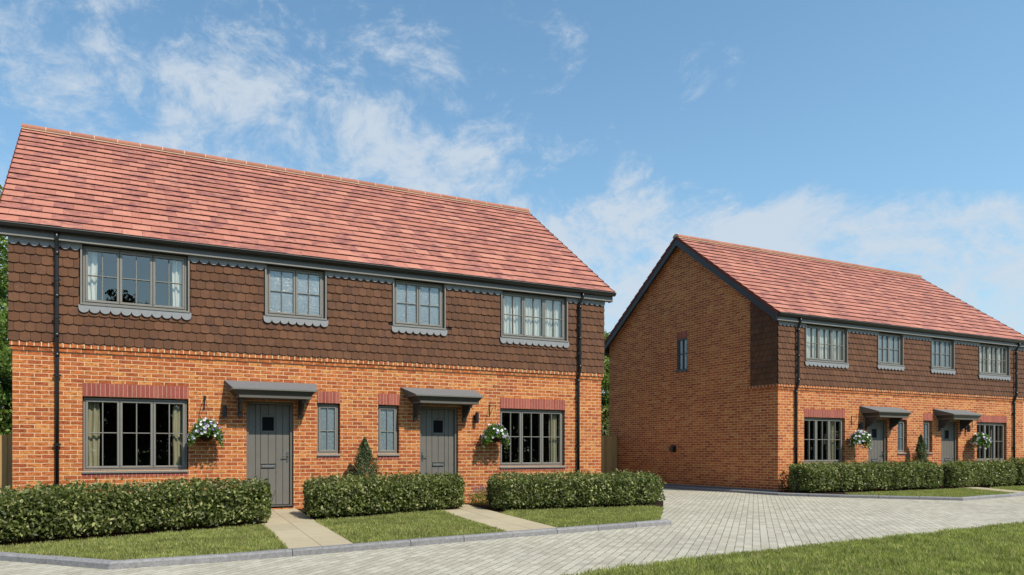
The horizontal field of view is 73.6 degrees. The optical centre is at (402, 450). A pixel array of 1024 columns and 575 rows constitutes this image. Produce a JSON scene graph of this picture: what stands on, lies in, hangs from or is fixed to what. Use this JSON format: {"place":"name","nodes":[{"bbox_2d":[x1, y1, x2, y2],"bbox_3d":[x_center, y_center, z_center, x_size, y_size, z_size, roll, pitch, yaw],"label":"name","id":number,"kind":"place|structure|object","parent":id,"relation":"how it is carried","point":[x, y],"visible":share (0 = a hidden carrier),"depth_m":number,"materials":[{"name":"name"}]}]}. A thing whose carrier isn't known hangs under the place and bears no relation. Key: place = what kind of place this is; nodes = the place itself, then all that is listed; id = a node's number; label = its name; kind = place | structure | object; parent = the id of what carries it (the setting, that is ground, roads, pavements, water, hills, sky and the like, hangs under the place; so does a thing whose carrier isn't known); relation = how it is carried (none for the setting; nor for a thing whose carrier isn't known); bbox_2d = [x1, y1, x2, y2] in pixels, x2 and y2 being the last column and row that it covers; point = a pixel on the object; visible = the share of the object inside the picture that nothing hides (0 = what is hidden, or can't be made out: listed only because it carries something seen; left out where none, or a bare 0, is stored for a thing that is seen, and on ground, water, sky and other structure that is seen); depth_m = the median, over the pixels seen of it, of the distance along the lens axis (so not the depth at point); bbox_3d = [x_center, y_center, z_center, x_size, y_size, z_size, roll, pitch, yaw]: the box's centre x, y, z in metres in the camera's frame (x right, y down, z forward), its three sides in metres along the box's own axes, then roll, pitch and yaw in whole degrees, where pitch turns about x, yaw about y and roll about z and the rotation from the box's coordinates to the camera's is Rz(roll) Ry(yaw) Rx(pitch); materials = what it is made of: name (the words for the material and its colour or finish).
{"place":"outdoors","nodes":[
{"label":"outdoors","id":0,"kind":"place"},
{"bbox_2d":[257,509,351,547],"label":"path","id":1,"kind":"structure","parent":0,"point":[293,528],"depth_m":9.84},
{"bbox_2d":[429,504,556,530],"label":"path","id":2,"kind":"structure","parent":0,"point":[496,519],"depth_m":11.57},
{"bbox_2d":[0,488,1023,574],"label":"road","id":3,"kind":"structure","parent":0,"point":[708,522],"depth_m":9.34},
{"bbox_2d":[0,433,11,492],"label":"timber fence","id":4,"kind":"object","parent":3,"relation":"on","point":[5,460],"visible":0.32,"depth_m":12.18,"materials":[{"name":"brown wood"}]},
{"bbox_2d":[0,123,615,514],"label":"brick house","id":5,"kind":"structure","parent":3,"relation":"on","point":[295,329],"depth_m":13.96,"materials":[{"name":"brick"}]},
{"bbox_2d":[78,243,190,319],"bbox_3d":[-4.910,-3.064,12.397,1.920,1.227,0.223,0,0,-23],"label":"window","id":6,"kind":"structure","parent":5,"relation":"in","point":[88,254],"depth_m":12.32,"materials":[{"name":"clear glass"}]},
{"bbox_2d":[82,397,188,472],"bbox_3d":[-4.937,-0.280,12.469,1.824,1.385,0.242,0,0,-23],"label":"window","id":7,"kind":"structure","parent":5,"relation":"in","point":[91,414],"depth_m":12.40,"materials":[{"name":"clear glass"}]},
{"bbox_2d":[187,399,224,448],"bbox_3d":[-3.698,-0.498,12.626,0.683,0.952,0.530,0,0,-23],"label":"hanging basket","id":8,"kind":"object","parent":5,"relation":"attached to","point":[205,429],"visible":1,"depth_m":12.50,"materials":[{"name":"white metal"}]},
{"bbox_2d":[249,404,288,504],"bbox_3d":[-2.672,0.089,13.449,0.818,1.995,0.119,0,0,-23],"label":"door","id":9,"kind":"structure","parent":5,"relation":"in","point":[268,424],"depth_m":13.48,"materials":[{"name":"grey paint"}]},
{"bbox_2d":[263,264,327,326],"bbox_3d":[-2.160,-3.094,13.552,1.324,1.158,0.158,0,0,-23],"label":"window","id":10,"kind":"structure","parent":5,"relation":"in","point":[293,295],"depth_m":13.55,"materials":[{"name":"grey glass"}]},
{"bbox_2d":[317,403,340,455],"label":"window","id":11,"kind":"structure","parent":5,"relation":"in","point":[327,414],"depth_m":13.92,"materials":[{"name":"grey glass"}]},
{"bbox_2d":[378,405,399,455],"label":"window","id":12,"kind":"structure","parent":5,"relation":"in","point":[387,414],"depth_m":14.46,"materials":[{"name":"grey glass"}]},
{"bbox_2d":[392,278,446,335],"bbox_3d":[0.343,-3.094,14.635,1.324,1.158,0.158,0,0,-23],"label":"window","id":13,"kind":"structure","parent":5,"relation":"in","point":[417,307],"depth_m":14.64,"materials":[{"name":"grey glass"}]},
{"bbox_2d":[421,409,453,476],"bbox_3d":[0.767,0.089,14.938,0.818,1.995,0.119,0,0,-23],"label":"door","id":14,"kind":"structure","parent":5,"relation":"in","point":[437,426],"depth_m":14.95,"materials":[{"name":"grey paint"}]},
{"bbox_2d":[481,408,509,449],"bbox_3d":[2.066,-0.484,15.127,0.699,0.982,0.546,0,0,-23],"label":"hanging basket","id":15,"kind":"object","parent":5,"relation":"attached to","point":[492,434],"visible":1,"depth_m":15.00,"materials":[{"name":"green metal"}]},
{"bbox_2d":[500,409,565,467],"bbox_3d":[3.027,-0.280,15.915,1.824,1.385,0.237,0,0,-23],"label":"window","id":16,"kind":"structure","parent":5,"relation":"in","point":[552,463],"depth_m":16.01,"materials":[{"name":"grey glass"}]},
{"bbox_2d":[500,290,568,347],"bbox_3d":[3.067,-3.064,15.851,1.920,1.227,0.225,0,0,-23],"label":"window","id":17,"kind":"structure","parent":5,"relation":"in","point":[529,319],"depth_m":15.88,"materials":[{"name":"grey glass"}]},
{"bbox_2d":[0,501,662,545],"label":"flower bed","id":18,"kind":"object","parent":3,"relation":"on","point":[203,527],"visible":0.14,"depth_m":10.61,"materials":[{"name":"soil"}]},
{"bbox_2d":[0,475,274,542],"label":"hedge","id":19,"kind":"object","parent":18,"relation":"on","point":[39,513],"visible":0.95,"depth_m":9.38,"materials":[{"name":"green plant"}]},
{"bbox_2d":[0,523,287,559],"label":"lawn","id":20,"kind":"structure","parent":18,"relation":"on","point":[156,547],"depth_m":7.91,"materials":[{"name":"green plant"}]},
{"bbox_2d":[345,437,381,481],"bbox_3d":[-0.778,0.502,13.652,1.321,1.567,1.212,0,0,-23],"label":"conifer","id":21,"kind":"object","parent":18,"relation":"on","point":[364,456],"visible":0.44,"depth_m":13.60,"materials":[{"name":"green plant"}]},
{"bbox_2d":[301,469,465,517],"bbox_3d":[-0.271,0.780,12.817,3.877,0.847,1.372,0,0,-36],"label":"hedge","id":22,"kind":"object","parent":18,"relation":"on","point":[331,496],"visible":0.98,"depth_m":12.25,"materials":[{"name":"green plant"}]},
{"bbox_2d":[315,510,505,542],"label":"lawn","id":23,"kind":"structure","parent":18,"relation":"on","point":[409,529],"depth_m":10.69,"materials":[{"name":"green plant"}]},
{"bbox_2d":[468,485,487,503],"bbox_3d":[1.733,0.957,14.583,0.642,0.442,0.643,0,0,-23],"label":"lavender plant","id":24,"kind":"object","parent":18,"relation":"on","point":[479,497],"visible":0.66,"depth_m":14.56,"materials":[{"name":"green plant"}]},
{"bbox_2d":[485,468,665,509],"bbox_3d":[3.809,0.793,14.204,4.619,0.822,1.352,0,0,-18],"label":"hedge","id":25,"kind":"object","parent":18,"relation":"on","point":[566,490],"visible":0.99,"depth_m":13.66,"materials":[{"name":"green plant"}]},
{"bbox_2d":[501,505,663,527],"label":"grass","id":26,"kind":"structure","parent":18,"relation":"on","point":[636,513],"depth_m":11.99,"materials":[{"name":"green plant"}]},
{"bbox_2d":[0,519,670,569],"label":"kerb","id":27,"kind":"structure","parent":3,"relation":"on","point":[118,564],"depth_m":7.96,"materials":[{"name":"concrete"}]},
{"bbox_2d":[601,435,616,475],"bbox_3d":[5.149,0.336,23.940,6.234,1.830,0.180,0,0,-23],"label":"timber fence","id":28,"kind":"object","parent":3,"relation":"on","point":[608,453],"visible":0.08,"depth_m":24.92,"materials":[{"name":"brown wood"}]},
{"bbox_2d":[604,234,1023,491],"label":"brick house","id":29,"kind":"structure","parent":3,"relation":"on","point":[737,366],"depth_m":21.71,"materials":[{"name":"brick"}]},
{"bbox_2d":[676,338,687,372],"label":"window","id":30,"kind":"structure","parent":29,"relation":"in","point":[681,343],"depth_m":22.36,"materials":[{"name":"grey glass"}]},
{"bbox_2d":[804,417,841,463],"bbox_3d":[12.446,-0.280,19.995,1.824,1.385,0.241,0,0,-23],"label":"window","id":31,"kind":"structure","parent":29,"relation":"in","point":[830,439],"depth_m":20.08,"materials":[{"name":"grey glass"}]},
{"bbox_2d":[804,323,848,368],"bbox_3d":[12.473,-3.064,19.923,1.920,1.227,0.224,0,0,-23],"label":"window","id":32,"kind":"structure","parent":29,"relation":"in","point":[826,346],"depth_m":19.99,"materials":[{"name":"grey glass"}]},
{"bbox_2d":[848,418,871,450],"bbox_3d":[13.662,-0.469,20.104,0.707,1.012,0.533,0,0,-23],"label":"hanging basket","id":33,"kind":"object","parent":29,"relation":"attached to","point":[861,437],"visible":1,"depth_m":19.98,"materials":[{"name":"green metal"}]},
{"bbox_2d":[868,421,882,477],"bbox_3d":[14.711,0.089,20.975,0.818,1.995,0.119,0,0,-23],"label":"door","id":34,"kind":"structure","parent":29,"relation":"in","point":[876,429],"depth_m":21.02,"materials":[{"name":"grey paint"}]},
{"bbox_2d":[877,331,904,370],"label":"window","id":35,"kind":"structure","parent":29,"relation":"in","point":[890,347],"depth_m":21.08,"materials":[{"name":"clear glass"}]},
{"bbox_2d":[897,420,907,453],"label":"window","id":36,"kind":"structure","parent":29,"relation":"in","point":[900,426],"depth_m":21.49,"materials":[{"name":"clear glass"}]},
{"bbox_2d":[923,421,932,453],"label":"window","id":37,"kind":"structure","parent":29,"relation":"in","point":[925,423],"depth_m":22.02,"materials":[{"name":"clear glass"}]},
{"bbox_2d":[930,337,955,374],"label":"window","id":38,"kind":"structure","parent":29,"relation":"in","point":[942,352],"depth_m":22.18,"materials":[{"name":"clear glass"}]},
{"bbox_2d":[941,423,953,462],"bbox_3d":[18.150,0.089,22.464,0.818,1.995,0.119,0,0,-23],"label":"door","id":39,"kind":"structure","parent":29,"relation":"in","point":[947,433],"depth_m":22.52,"materials":[{"name":"grey paint"}]},
{"bbox_2d":[970,422,991,449],"bbox_3d":[19.381,-0.491,22.576,0.706,0.967,0.535,0,0,-23],"label":"hanging basket","id":40,"kind":"object","parent":29,"relation":"attached to","point":[976,439],"visible":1,"depth_m":22.47,"materials":[{"name":"green metal"}]},
{"bbox_2d":[977,422,1003,460],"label":"window","id":41,"kind":"structure","parent":29,"relation":"in","point":[983,424],"depth_m":23.54,"materials":[{"name":"clear glass"}]},
{"bbox_2d":[978,343,1010,380],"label":"window","id":42,"kind":"structure","parent":29,"relation":"in","point":[990,362],"depth_m":23.45,"materials":[{"name":"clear glass"}]},
{"bbox_2d":[663,485,1023,500],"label":"kerb","id":43,"kind":"structure","parent":3,"relation":"on","point":[866,496],"depth_m":17.88,"materials":[{"name":"concrete"}]},
{"bbox_2d":[670,484,1022,494],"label":"flower bed","id":44,"kind":"object","parent":3,"relation":"on","point":[850,491],"visible":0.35,"depth_m":19.87,"materials":[{"name":"soil"}]},
{"bbox_2d":[786,459,946,492],"bbox_3d":[13.722,0.735,19.760,6.234,0.938,0.872,0,0,-21],"label":"hedge","id":45,"kind":"object","parent":44,"relation":"on","point":[836,476],"visible":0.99,"depth_m":19.30,"materials":[{"name":"green plant"}]},
{"bbox_2d":[909,434,933,488],"bbox_3d":[16.330,0.363,21.225,0.970,1.772,0.948,0,0,-23],"label":"conifer","id":46,"kind":"object","parent":44,"relation":"on","point":[921,454],"visible":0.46,"depth_m":21.18,"materials":[{"name":"green plant"}]},
{"bbox_2d":[846,487,1016,496],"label":"grass","id":47,"kind":"structure","parent":44,"relation":"on","point":[947,492],"depth_m":18.32,"materials":[{"name":"green plant"}]},
{"bbox_2d":[940,458,1018,487],"bbox_3d":[18.671,0.726,21.821,3.975,0.956,0.849,0,0,-23],"label":"hedge","id":48,"kind":"object","parent":44,"relation":"on","point":[975,473],"visible":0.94,"depth_m":21.44,"materials":[{"name":"green plant"}]},
{"bbox_2d":[1007,456,1023,484],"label":"hedge","id":49,"kind":"object","parent":44,"relation":"on","point":[1019,466],"visible":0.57,"depth_m":22.69,"materials":[{"name":"green plant"}]},
{"label":"lawn","id":50,"kind":"structure","parent":44,"relation":"on","visible":0},
{"bbox_2d":[990,485,1023,490],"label":"grass","id":51,"kind":"structure","parent":50,"relation":"on","point":[1007,487],"depth_m":20.66,"materials":[{"name":"green plant"}]},
{"bbox_2d":[0,0,1023,428],"label":"sky","id":52,"kind":"structure","parent":0,"point":[883,134],"materials":[{"name":"blue"}]},
{"bbox_2d":[560,520,1023,574],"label":"lawn","id":53,"kind":"structure","parent":0,"point":[816,564],"depth_m":7.23,"materials":[{"name":"green plant"}]},
{"bbox_2d":[950,486,1023,492],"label":"path","id":54,"kind":"structure","parent":0,"point":[981,488],"depth_m":20.15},
{"label":"ground","id":55,"kind":"structure","parent":0,"visible":0},
{"bbox_2d":[0,185,11,433],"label":"broadleaf tree","id":56,"kind":"object","parent":55,"relation":"on","point":[4,283],"visible":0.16,"depth_m":21.55,"materials":[{"name":"green plant"}]},
{"bbox_2d":[0,299,11,434],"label":"broadleaf tree","id":57,"kind":"object","parent":55,"relation":"on","point":[5,359],"visible":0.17,"depth_m":20.50,"materials":[{"name":"green plant"}]},
{"bbox_2d":[0,395,11,434],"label":"hedge","id":58,"kind":"object","parent":55,"relation":"on","point":[7,407],"visible":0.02,"depth_m":21.65,"materials":[{"name":"green plant"}]},
{"bbox_2d":[601,405,608,435],"bbox_3d":[8.873,-0.509,31.541,8.772,3.488,1.333,0,0,-23],"label":"hedge","id":59,"kind":"object","parent":55,"relation":"on","point":[605,419],"depth_m":31.24,"materials":[{"name":"green plant"}]},
{"bbox_2d":[601,361,608,435],"bbox_3d":[8.723,-1.612,33.013,4.787,5.932,4.291,0,0,-3],"label":"broadleaf tree","id":60,"kind":"object","parent":55,"relation":"on","point":[605,382],"visible":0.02,"depth_m":32.74,"materials":[{"name":"green plant"}]},
{"bbox_2d":[601,329,610,416],"bbox_3d":[9.541,-2.645,34.358,5.566,8.002,5.367,0,0,-23],"label":"broadleaf tree","id":61,"kind":"object","parent":55,"relation":"on","point":[606,334],"visible":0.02,"depth_m":33.67,"materials":[{"name":"green plant"}]}
]}

